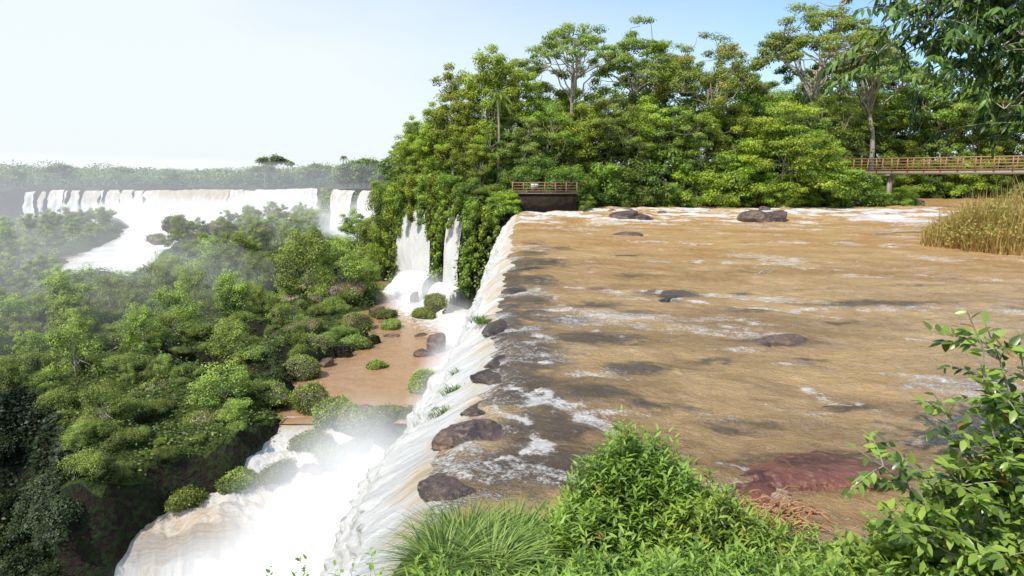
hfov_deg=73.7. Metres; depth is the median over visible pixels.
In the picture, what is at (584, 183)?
shrub
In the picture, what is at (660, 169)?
shrub
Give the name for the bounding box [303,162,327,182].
tree
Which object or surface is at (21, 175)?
tree
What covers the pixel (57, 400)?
bush
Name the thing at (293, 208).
tree
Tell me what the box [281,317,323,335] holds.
mossy boulder
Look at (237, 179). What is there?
tree
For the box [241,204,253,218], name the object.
tree
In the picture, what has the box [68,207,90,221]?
tree
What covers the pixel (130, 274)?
shrub
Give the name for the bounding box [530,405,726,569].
bush
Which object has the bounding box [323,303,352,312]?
bush
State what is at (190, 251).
tree
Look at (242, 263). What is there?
tree
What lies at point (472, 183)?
shrub
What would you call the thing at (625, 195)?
shrub
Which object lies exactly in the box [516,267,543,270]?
rock
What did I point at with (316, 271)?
tree
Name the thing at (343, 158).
palm tree
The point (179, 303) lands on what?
bush
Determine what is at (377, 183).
shrub
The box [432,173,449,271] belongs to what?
hanging vine
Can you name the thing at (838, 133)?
tree
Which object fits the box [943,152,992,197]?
tree
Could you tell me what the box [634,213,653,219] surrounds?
rock
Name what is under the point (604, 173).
shrub
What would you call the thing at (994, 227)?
reed bed
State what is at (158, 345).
bush
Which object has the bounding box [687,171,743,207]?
shrub
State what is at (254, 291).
shrub
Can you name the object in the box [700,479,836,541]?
dry vines
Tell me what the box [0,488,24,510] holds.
bush
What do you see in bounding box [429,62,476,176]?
tree
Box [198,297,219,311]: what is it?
bush
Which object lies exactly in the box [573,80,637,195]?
tree
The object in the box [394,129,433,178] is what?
tree
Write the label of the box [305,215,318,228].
tree
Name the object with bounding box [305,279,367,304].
mossy boulder
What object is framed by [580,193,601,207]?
shrub
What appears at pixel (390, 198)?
shrub
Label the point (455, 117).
tree
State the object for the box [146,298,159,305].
bush
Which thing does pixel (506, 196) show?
shrub
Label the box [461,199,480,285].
hanging vine
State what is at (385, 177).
tree
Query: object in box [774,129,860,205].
tree
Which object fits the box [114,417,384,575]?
cascade
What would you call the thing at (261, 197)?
waterfall
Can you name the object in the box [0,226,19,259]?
tree
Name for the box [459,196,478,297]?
hanging vine
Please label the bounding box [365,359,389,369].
mossy boulder
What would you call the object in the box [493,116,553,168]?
tree
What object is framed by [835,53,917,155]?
tree
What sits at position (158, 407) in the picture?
bush
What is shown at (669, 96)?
tree
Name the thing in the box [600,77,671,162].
tree
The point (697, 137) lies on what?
tree
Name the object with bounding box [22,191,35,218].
waterfall
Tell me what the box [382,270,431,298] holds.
waterfall
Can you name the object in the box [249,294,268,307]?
bush
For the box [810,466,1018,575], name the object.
bush
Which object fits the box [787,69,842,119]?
tree
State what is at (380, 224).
hanging vine
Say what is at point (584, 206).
shrub
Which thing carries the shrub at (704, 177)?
on the ground
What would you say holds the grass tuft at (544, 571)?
on the ground
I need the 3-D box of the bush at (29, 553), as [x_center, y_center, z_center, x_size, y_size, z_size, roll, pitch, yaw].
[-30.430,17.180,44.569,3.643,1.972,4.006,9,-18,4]
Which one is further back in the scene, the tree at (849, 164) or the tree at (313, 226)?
the tree at (313, 226)
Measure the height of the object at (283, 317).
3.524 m
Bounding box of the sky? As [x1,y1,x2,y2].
[0,0,1023,171]
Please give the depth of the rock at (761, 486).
10.62 m
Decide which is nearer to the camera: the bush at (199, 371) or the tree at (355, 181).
the bush at (199, 371)
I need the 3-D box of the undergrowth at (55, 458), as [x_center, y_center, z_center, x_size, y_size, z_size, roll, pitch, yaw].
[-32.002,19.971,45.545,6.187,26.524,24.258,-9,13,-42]
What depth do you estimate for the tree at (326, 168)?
306.57 m
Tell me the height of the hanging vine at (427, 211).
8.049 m
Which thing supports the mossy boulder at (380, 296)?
on the ground
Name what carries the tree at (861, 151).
on the ground
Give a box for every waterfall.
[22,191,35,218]
[37,191,45,215]
[47,190,63,214]
[60,191,66,214]
[67,190,79,211]
[81,190,100,221]
[98,190,103,207]
[104,190,119,218]
[119,190,133,223]
[129,190,144,223]
[142,190,159,223]
[154,190,190,222]
[187,189,228,223]
[226,189,243,221]
[240,190,254,218]
[253,189,275,217]
[273,188,299,216]
[295,188,317,210]
[319,214,516,575]
[330,189,353,230]
[355,190,376,234]
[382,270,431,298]
[395,209,429,292]
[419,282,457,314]
[443,215,461,301]
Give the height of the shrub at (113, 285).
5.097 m
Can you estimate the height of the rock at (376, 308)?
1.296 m
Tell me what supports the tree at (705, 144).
on the ground
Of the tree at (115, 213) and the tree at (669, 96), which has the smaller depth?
the tree at (669, 96)
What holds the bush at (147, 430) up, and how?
on the ground
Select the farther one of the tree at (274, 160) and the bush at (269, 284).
the tree at (274, 160)
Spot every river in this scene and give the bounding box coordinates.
[23,223,232,274]
[413,197,1023,546]
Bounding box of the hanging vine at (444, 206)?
[436,180,452,230]
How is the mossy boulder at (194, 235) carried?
on the ground
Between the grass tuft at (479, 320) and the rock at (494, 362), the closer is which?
the rock at (494, 362)
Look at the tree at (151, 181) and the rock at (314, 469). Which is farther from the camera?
the tree at (151, 181)
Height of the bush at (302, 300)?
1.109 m
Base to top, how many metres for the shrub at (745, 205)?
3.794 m
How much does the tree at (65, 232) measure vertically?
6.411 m
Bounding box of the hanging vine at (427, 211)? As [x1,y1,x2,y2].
[421,175,433,231]
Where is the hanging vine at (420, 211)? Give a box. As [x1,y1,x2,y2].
[413,174,429,226]
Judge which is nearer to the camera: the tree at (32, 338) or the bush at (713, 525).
the bush at (713, 525)
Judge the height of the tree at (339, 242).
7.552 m
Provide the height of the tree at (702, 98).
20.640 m
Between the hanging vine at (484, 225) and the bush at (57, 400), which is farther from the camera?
the hanging vine at (484, 225)
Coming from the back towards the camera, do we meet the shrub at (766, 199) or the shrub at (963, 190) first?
the shrub at (963, 190)
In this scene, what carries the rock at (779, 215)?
in the river at (591, 336)
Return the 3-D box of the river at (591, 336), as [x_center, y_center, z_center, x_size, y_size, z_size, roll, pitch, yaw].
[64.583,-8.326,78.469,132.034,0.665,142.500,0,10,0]
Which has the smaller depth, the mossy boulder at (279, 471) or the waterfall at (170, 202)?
the mossy boulder at (279, 471)
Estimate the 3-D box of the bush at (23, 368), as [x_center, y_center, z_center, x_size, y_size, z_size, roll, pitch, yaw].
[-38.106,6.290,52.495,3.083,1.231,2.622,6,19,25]
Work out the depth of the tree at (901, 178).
127.50 m
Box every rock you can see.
[296,463,323,475]
[319,357,333,367]
[360,404,373,410]
[369,306,384,312]
[383,334,399,336]
[410,291,418,302]
[413,348,435,356]
[414,332,426,336]
[417,473,475,501]
[426,333,445,352]
[431,418,502,453]
[460,399,485,416]
[470,365,505,384]
[481,319,507,336]
[484,355,504,368]
[501,287,526,293]
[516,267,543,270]
[517,438,532,441]
[609,210,637,218]
[613,232,642,235]
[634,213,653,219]
[657,295,682,301]
[726,478,775,505]
[736,210,772,222]
[739,450,901,491]
[755,334,806,344]
[758,206,770,209]
[758,339,770,346]
[768,210,787,221]
[914,199,924,204]
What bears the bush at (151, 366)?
on the ground
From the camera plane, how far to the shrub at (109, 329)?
63.84 m
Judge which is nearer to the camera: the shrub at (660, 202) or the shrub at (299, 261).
the shrub at (299, 261)
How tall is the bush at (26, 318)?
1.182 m
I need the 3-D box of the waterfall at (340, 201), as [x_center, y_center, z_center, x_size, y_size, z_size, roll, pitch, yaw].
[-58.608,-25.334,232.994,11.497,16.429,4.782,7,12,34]
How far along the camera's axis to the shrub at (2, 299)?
74.50 m
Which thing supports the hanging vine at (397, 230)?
on the ground
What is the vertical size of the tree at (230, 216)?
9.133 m
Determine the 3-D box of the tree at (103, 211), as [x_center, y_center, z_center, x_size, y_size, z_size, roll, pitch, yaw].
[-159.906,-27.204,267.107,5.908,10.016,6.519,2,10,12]
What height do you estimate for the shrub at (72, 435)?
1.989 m
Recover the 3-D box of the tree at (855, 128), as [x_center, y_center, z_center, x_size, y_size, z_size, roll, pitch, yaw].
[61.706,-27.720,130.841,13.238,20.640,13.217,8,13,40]
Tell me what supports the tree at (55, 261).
on the ground
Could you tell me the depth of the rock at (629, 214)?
71.90 m
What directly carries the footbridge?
on the ground
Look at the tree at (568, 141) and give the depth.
93.02 m
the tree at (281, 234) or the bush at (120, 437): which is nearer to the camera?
the bush at (120, 437)
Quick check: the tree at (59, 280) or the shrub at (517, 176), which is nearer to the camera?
the tree at (59, 280)
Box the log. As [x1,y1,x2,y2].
[875,230,923,233]
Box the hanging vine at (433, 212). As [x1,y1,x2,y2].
[425,168,440,256]
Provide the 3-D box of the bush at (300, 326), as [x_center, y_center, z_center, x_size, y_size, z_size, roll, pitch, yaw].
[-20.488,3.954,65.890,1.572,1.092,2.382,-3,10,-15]
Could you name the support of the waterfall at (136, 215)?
on the ground
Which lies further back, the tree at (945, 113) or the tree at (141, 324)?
the tree at (945, 113)
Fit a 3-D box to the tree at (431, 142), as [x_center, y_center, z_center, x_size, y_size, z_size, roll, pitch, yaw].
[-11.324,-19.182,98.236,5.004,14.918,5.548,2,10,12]
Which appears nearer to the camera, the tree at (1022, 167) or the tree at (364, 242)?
the tree at (1022, 167)
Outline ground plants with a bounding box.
[407,509,1016,575]
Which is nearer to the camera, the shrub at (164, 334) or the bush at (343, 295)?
the shrub at (164, 334)
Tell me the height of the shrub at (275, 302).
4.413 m
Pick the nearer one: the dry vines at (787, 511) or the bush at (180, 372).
the dry vines at (787, 511)
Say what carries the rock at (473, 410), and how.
on the river at (591, 336)
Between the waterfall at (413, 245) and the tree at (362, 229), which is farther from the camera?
the tree at (362, 229)
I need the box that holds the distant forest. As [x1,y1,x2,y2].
[0,159,577,187]
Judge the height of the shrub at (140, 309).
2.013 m
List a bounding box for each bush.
[0,345,18,354]
[0,431,24,460]
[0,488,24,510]
[0,513,33,551]
[0,555,19,575]
[2,361,37,375]
[3,333,16,339]
[5,321,41,336]
[7,370,52,387]
[7,539,51,566]
[9,350,56,373]
[10,469,55,520]
[16,475,43,502]
[19,313,34,322]
[19,489,85,545]
[27,521,49,550]
[28,558,54,575]
[28,560,64,575]
[33,388,80,413]
[37,337,66,351]
[37,382,59,389]
[40,348,68,359]
[45,322,64,329]
[54,385,72,393]
[55,409,77,418]
[56,419,68,425]
[56,445,118,479]
[59,359,73,368]
[74,407,111,421]
[74,417,122,438]
[79,355,104,366]
[79,361,92,369]
[86,332,108,348]
[94,392,124,402]
[97,307,128,323]
[99,424,145,453]
[100,351,154,372]
[100,396,156,421]
[107,460,136,481]
[108,316,137,326]
[120,275,163,294]
[128,391,144,398]
[135,425,151,440]
[136,369,169,384]
[140,448,148,455]
[141,331,166,342]
[141,398,179,416]
[144,444,181,461]
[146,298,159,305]
[147,358,163,369]
[149,343,162,347]
[151,436,167,446]
[162,291,197,308]
[168,345,191,354]
[169,365,194,376]
[174,377,190,384]
[178,362,199,370]
[182,322,219,338]
[182,403,235,429]
[186,432,208,444]
[189,290,212,300]
[191,287,208,292]
[192,368,206,374]
[195,341,213,350]
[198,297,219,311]
[229,310,254,323]
[229,378,271,394]
[230,420,247,432]
[232,343,273,361]
[238,283,271,296]
[242,276,274,286]
[247,336,260,345]
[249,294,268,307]
[250,314,265,320]
[251,308,269,315]
[251,416,265,422]
[264,280,279,287]
[270,324,282,328]
[281,285,307,298]
[281,331,308,347]
[284,314,308,322]
[287,343,310,357]
[291,323,307,333]
[294,298,308,306]
[295,300,304,305]
[296,274,312,283]
[308,303,326,314]
[317,295,346,314]
[321,331,337,339]
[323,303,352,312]
[328,324,353,338]
[334,288,360,304]
[346,327,362,334]
[506,485,657,575]
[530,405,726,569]
[616,461,818,575]
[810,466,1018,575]
[855,508,962,557]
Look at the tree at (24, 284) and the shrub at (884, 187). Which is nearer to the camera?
the tree at (24, 284)
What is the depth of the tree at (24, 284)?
94.60 m
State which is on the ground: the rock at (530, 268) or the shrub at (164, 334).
the shrub at (164, 334)
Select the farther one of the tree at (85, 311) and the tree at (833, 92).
the tree at (833, 92)
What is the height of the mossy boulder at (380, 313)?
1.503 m
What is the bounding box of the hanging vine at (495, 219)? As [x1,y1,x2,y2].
[487,202,506,242]
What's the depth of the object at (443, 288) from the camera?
85.01 m
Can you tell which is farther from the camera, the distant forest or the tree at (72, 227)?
the distant forest
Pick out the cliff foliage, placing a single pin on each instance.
(324, 205)
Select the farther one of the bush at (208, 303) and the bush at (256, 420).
the bush at (208, 303)
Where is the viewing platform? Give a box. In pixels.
[512,182,577,211]
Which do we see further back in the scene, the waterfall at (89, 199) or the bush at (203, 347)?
the waterfall at (89, 199)
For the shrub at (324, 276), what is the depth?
100.71 m
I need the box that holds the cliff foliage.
[317,184,502,297]
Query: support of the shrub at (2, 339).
on the ground
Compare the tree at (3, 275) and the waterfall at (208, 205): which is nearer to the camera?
the tree at (3, 275)
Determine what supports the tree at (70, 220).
on the ground
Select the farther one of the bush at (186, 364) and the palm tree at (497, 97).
the palm tree at (497, 97)
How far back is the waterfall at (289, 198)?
295.53 m
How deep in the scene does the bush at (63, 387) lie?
48.93 m
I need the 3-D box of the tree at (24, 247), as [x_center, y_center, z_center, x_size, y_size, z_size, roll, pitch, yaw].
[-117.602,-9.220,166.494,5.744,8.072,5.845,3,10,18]
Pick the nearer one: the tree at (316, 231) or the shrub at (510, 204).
the shrub at (510, 204)
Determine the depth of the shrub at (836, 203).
94.73 m
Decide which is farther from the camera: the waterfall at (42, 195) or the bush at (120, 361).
the waterfall at (42, 195)
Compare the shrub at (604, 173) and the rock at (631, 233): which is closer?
the rock at (631, 233)
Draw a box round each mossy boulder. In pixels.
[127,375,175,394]
[144,233,165,244]
[160,214,187,233]
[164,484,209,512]
[180,227,206,239]
[206,223,225,236]
[214,465,256,494]
[244,223,274,230]
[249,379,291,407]
[256,456,298,486]
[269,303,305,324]
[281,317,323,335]
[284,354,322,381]
[286,428,336,453]
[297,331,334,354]
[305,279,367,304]
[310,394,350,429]
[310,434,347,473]
[334,401,376,437]
[339,434,374,456]
[340,311,373,330]
[340,334,372,349]
[359,404,397,435]
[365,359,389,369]
[366,289,387,301]
[368,308,397,319]
[378,403,413,420]
[379,317,401,330]
[407,368,436,394]
[410,307,436,319]
[423,291,448,313]
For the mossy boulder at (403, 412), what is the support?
on the ground
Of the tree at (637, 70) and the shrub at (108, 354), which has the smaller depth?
the shrub at (108, 354)
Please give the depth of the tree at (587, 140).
95.09 m
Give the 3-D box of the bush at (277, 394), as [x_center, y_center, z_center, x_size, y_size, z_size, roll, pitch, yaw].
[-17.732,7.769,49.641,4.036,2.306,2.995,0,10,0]
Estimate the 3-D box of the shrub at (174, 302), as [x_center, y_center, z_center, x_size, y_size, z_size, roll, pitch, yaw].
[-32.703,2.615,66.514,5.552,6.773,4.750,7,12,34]
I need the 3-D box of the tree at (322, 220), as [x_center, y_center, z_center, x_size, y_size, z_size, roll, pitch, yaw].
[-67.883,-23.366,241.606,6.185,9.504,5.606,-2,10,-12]
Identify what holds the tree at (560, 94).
on the ground
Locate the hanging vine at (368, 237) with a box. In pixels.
[365,188,386,257]
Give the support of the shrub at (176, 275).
on the ground
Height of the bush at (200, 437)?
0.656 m
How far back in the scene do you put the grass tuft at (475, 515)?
7.22 m
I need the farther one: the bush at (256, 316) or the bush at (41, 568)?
the bush at (256, 316)
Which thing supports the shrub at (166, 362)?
on the ground
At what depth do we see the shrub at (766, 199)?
94.12 m
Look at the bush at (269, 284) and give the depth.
102.16 m
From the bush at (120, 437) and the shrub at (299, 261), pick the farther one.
the shrub at (299, 261)
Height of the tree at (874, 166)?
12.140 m
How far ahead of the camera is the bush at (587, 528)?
6.63 m
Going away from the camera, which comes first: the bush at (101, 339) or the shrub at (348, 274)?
the bush at (101, 339)
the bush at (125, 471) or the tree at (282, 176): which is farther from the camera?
the tree at (282, 176)
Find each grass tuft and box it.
[356,506,530,575]
[363,491,558,575]
[387,554,497,575]
[389,507,579,575]
[413,557,518,575]
[426,404,451,417]
[436,383,464,395]
[438,490,577,573]
[466,561,538,575]
[468,313,492,324]
[493,561,594,575]
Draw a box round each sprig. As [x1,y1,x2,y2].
[265,554,311,575]
[295,556,355,575]
[356,547,383,575]
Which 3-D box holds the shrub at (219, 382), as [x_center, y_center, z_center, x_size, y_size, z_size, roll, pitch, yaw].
[-19.894,6.892,46.579,4.835,4.103,4.136,4,10,20]
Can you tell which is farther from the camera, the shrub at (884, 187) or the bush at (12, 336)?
the shrub at (884, 187)
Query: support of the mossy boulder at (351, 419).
on the ground
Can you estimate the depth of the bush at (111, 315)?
71.04 m
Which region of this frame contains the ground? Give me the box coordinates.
[0,173,1018,575]
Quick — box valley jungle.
[0,213,381,290]
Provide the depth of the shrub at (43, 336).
63.85 m
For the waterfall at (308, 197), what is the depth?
295.89 m
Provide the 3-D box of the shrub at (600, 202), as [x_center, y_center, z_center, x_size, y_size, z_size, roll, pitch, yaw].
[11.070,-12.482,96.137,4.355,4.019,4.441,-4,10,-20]
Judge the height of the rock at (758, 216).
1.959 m
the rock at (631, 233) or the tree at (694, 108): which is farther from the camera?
the tree at (694, 108)
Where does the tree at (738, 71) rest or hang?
on the ground
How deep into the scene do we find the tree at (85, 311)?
62.79 m
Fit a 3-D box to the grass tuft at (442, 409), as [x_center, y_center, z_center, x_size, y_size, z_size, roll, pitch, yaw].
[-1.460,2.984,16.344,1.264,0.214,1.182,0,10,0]
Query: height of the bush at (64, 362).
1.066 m
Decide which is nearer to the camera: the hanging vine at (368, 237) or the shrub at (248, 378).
the shrub at (248, 378)
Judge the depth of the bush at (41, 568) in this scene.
39.60 m
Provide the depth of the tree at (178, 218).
179.41 m
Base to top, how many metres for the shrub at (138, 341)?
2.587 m
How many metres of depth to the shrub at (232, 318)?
64.14 m
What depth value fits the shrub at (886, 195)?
97.99 m
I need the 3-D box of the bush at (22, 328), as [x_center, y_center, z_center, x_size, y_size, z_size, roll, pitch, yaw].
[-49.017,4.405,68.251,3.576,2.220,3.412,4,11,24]
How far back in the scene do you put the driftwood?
33.35 m
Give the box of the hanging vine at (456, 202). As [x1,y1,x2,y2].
[444,186,463,228]
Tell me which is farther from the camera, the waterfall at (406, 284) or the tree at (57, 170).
the tree at (57, 170)
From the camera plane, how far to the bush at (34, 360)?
54.02 m
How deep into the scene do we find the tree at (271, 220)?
211.08 m
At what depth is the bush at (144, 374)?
50.36 m
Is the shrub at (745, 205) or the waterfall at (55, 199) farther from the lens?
the waterfall at (55, 199)
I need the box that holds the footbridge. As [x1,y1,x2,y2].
[825,155,1023,205]
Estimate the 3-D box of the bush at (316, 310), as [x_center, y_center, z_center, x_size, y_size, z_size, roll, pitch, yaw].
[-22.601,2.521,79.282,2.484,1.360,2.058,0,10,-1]
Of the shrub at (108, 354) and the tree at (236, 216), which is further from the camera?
the tree at (236, 216)
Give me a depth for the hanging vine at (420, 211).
93.40 m
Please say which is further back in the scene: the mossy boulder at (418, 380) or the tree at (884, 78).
the tree at (884, 78)
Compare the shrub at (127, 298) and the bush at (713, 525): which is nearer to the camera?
the bush at (713, 525)
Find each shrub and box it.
[0,284,6,297]
[0,287,20,322]
[0,292,44,329]
[0,327,12,352]
[0,355,29,391]
[19,289,37,307]
[35,330,50,350]
[38,349,64,373]
[40,316,108,377]
[58,421,99,450]
[63,291,95,322]
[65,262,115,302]
[75,376,137,431]
[81,314,106,335]
[90,271,131,311]
[91,307,107,325]
[94,352,115,370]
[98,322,126,345]
[113,269,135,288]
[114,285,146,316]
[116,363,139,387]
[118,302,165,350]
[120,334,146,347]
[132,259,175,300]
[136,304,151,314]
[143,250,201,287]
[149,280,203,331]
[151,307,197,344]
[151,353,174,378]
[157,327,183,347]
[170,263,192,292]
[173,264,210,308]
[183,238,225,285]
[184,361,251,409]
[203,318,255,364]
[208,397,248,429]
[218,277,258,320]
[220,316,246,332]
[232,365,251,382]
[239,249,274,285]
[247,282,273,309]
[263,288,293,324]
[263,324,274,336]
[271,227,336,301]
[288,380,329,415]
[307,234,378,304]
[315,261,340,284]
[327,255,362,282]
[345,260,386,291]
[364,249,376,272]
[367,180,392,209]
[381,182,408,206]
[396,172,427,198]
[412,170,452,200]
[434,174,471,200]
[456,176,489,206]
[470,184,505,209]
[484,189,522,216]
[485,197,507,214]
[498,165,543,199]
[502,198,520,212]
[513,155,570,192]
[541,164,593,197]
[565,171,605,205]
[576,200,591,211]
[578,161,635,205]
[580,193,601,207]
[580,194,595,208]
[582,186,607,206]
[598,156,667,206]
[605,184,637,207]
[624,146,702,203]
[631,184,667,206]
[664,188,694,207]
[665,165,731,207]
[687,151,761,207]
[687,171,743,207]
[718,188,753,207]
[735,181,772,206]
[747,176,801,207]
[774,179,822,207]
[797,173,850,207]
[821,167,886,206]
[822,190,855,207]
[840,310,1023,575]
[855,190,869,204]
[866,178,885,190]
[870,192,897,206]
[883,187,916,205]
[884,162,935,196]
[894,185,920,204]
[896,187,918,199]
[911,174,952,194]
[937,155,1005,196]
[980,174,1019,197]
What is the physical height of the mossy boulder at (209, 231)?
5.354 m
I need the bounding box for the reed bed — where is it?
[911,174,1023,255]
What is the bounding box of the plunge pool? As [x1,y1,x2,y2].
[205,276,467,423]
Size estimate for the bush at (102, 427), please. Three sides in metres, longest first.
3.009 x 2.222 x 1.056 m
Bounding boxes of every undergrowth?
[0,232,433,487]
[0,377,105,575]
[389,129,1020,209]
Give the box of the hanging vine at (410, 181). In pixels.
[401,175,418,221]
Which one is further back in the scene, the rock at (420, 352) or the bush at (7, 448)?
the rock at (420, 352)
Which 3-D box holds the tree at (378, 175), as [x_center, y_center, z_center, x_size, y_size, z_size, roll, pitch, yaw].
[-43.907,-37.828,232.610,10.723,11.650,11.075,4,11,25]
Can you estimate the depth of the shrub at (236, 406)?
44.21 m
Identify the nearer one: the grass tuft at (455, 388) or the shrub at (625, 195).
the grass tuft at (455, 388)
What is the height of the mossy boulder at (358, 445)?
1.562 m
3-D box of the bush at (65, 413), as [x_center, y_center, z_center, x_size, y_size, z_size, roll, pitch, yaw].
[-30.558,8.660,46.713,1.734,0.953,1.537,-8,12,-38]
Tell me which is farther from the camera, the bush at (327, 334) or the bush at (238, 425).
the bush at (327, 334)
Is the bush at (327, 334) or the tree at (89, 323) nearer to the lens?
the tree at (89, 323)
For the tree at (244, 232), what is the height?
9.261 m
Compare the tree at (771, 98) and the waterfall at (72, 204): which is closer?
the tree at (771, 98)
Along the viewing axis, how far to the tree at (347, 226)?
148.13 m
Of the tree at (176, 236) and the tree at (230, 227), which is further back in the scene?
the tree at (230, 227)
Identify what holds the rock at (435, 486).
on the river at (591, 336)
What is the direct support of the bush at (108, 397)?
on the ground
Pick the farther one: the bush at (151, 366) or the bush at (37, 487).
the bush at (151, 366)
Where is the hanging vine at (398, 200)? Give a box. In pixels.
[393,173,411,225]
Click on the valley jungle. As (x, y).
(24, 230)
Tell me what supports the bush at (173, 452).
on the ground
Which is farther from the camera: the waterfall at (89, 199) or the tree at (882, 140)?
the waterfall at (89, 199)
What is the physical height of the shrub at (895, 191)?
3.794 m
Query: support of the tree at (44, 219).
on the ground
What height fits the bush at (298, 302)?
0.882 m
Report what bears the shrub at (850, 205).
on the ground
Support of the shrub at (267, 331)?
on the ground
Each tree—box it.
[0,216,12,229]
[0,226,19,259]
[0,252,17,270]
[0,260,15,289]
[5,167,27,186]
[7,273,33,294]
[12,329,46,359]
[17,234,44,259]
[18,252,56,290]
[19,213,38,234]
[26,292,53,322]
[33,229,48,241]
[35,263,77,290]
[37,208,63,231]
[38,223,55,240]
[39,272,91,317]
[40,167,72,181]
[42,229,68,254]
[43,254,60,274]
[44,163,77,182]
[45,293,92,334]
[48,214,63,231]
[49,263,68,285]
[54,311,96,350]
[57,206,74,223]
[61,225,75,238]
[63,213,81,227]
[65,222,80,237]
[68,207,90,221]
[72,214,86,224]
[83,207,97,222]
[84,220,98,229]
[95,206,111,220]
[95,206,114,229]
[104,165,134,186]
[106,208,117,219]
[141,177,155,187]
[154,169,180,186]
[159,229,191,253]
[167,213,194,241]
[179,231,221,274]
[189,216,210,230]
[209,264,227,274]
[211,215,242,239]
[212,271,252,312]
[217,235,250,265]
[218,209,235,223]
[219,231,254,272]
[226,172,242,184]
[232,212,244,222]
[233,218,244,225]
[236,254,260,278]
[237,214,257,233]
[237,238,257,258]
[238,236,262,253]
[239,224,261,243]
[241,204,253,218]
[244,206,254,220]
[246,205,265,219]
[246,219,274,252]
[248,235,261,251]
[251,164,280,187]
[254,153,294,183]
[258,250,284,278]
[260,172,273,185]
[261,214,278,236]
[262,201,278,217]
[268,204,290,220]
[269,213,283,238]
[272,170,292,185]
[276,225,289,240]
[277,239,299,264]
[278,218,296,235]
[281,213,307,234]
[289,201,308,215]
[289,210,305,222]
[290,229,303,247]
[296,166,320,178]
[296,205,311,215]
[299,227,321,252]
[300,226,320,237]
[301,208,319,219]
[302,221,321,232]
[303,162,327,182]
[304,210,319,227]
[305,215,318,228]
[309,262,327,280]
[315,165,334,186]
[316,208,328,227]
[319,240,338,260]
[328,235,354,255]
[331,168,352,188]
[335,158,360,188]
[337,206,371,248]
[340,156,347,184]
[345,159,376,187]
[349,164,376,188]
[352,213,379,246]
[357,246,373,261]
[359,158,380,177]
[359,235,370,245]
[369,160,390,183]
[375,156,395,181]
[381,162,394,180]
[388,142,413,179]
[390,122,411,151]
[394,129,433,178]
[399,115,423,175]
[406,129,436,173]
[411,122,455,176]
[415,101,448,173]
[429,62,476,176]
[432,102,483,158]
[438,122,494,194]
[450,94,483,197]
[457,138,504,185]
[459,43,516,186]
[464,52,556,131]
[473,122,525,189]
[480,92,512,191]
[485,99,525,166]
[493,61,535,175]
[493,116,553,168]
[513,71,556,167]
[514,21,631,166]
[515,82,576,157]
[516,100,579,180]
[545,103,606,176]
[546,88,607,168]
[553,86,599,166]
[560,112,621,176]
[572,94,649,196]
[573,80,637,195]
[589,14,686,193]
[594,106,659,178]
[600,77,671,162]
[612,42,713,179]
[615,96,689,174]
[621,77,704,174]
[646,104,720,182]
[649,31,769,161]
[658,81,722,157]
[666,101,735,193]
[687,68,757,157]
[694,96,765,169]
[703,80,798,164]
[712,137,782,198]
[718,82,798,158]
[733,100,847,204]
[741,89,815,178]
[747,0,908,181]
[764,76,824,159]
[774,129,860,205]
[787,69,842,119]
[787,105,849,153]
[795,27,930,170]
[796,91,867,181]
[802,71,864,126]
[802,94,878,150]
[804,101,855,155]
[820,0,1023,158]
[820,150,865,175]
[826,89,869,156]
[834,85,908,157]
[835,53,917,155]
[846,142,868,165]
[852,88,920,165]
[855,158,884,180]
[863,149,908,186]
[874,74,959,182]
[877,140,932,187]
[893,57,976,182]
[901,80,989,156]
[906,152,954,198]
[918,133,974,195]
[932,74,1023,194]
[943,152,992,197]
[950,54,1023,162]
[959,139,1023,198]
[972,94,1023,161]
[988,153,1023,198]
[999,140,1023,196]
[1011,132,1023,158]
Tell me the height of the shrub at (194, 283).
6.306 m
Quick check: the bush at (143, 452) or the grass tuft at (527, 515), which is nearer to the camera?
the grass tuft at (527, 515)
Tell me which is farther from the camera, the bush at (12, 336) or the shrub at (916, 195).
the shrub at (916, 195)
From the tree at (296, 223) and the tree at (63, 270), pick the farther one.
the tree at (296, 223)
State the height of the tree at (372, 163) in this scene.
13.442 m
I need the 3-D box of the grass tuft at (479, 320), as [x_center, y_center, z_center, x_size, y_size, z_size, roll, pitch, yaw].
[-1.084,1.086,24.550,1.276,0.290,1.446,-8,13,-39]
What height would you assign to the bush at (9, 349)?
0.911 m
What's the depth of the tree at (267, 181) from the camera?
313.33 m
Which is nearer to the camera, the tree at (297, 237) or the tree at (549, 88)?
the tree at (549, 88)
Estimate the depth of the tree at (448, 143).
92.28 m
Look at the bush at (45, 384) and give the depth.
49.50 m
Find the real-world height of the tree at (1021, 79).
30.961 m
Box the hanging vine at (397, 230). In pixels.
[380,179,402,268]
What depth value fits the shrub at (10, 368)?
49.36 m
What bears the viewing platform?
on the river at (591, 336)
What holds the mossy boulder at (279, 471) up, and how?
on the ground
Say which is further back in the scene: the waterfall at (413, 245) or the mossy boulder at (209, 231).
the mossy boulder at (209, 231)
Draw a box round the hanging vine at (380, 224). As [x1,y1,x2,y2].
[364,185,388,271]
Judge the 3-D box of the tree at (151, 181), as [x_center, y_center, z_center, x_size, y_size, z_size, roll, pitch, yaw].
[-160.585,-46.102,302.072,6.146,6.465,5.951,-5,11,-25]
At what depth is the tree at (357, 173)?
239.05 m
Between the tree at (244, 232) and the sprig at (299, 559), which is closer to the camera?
the sprig at (299, 559)
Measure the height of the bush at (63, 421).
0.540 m
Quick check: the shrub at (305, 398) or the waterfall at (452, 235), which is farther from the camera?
the waterfall at (452, 235)
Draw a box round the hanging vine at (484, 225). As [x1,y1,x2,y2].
[473,205,490,257]
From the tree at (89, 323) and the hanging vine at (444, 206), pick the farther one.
the hanging vine at (444, 206)

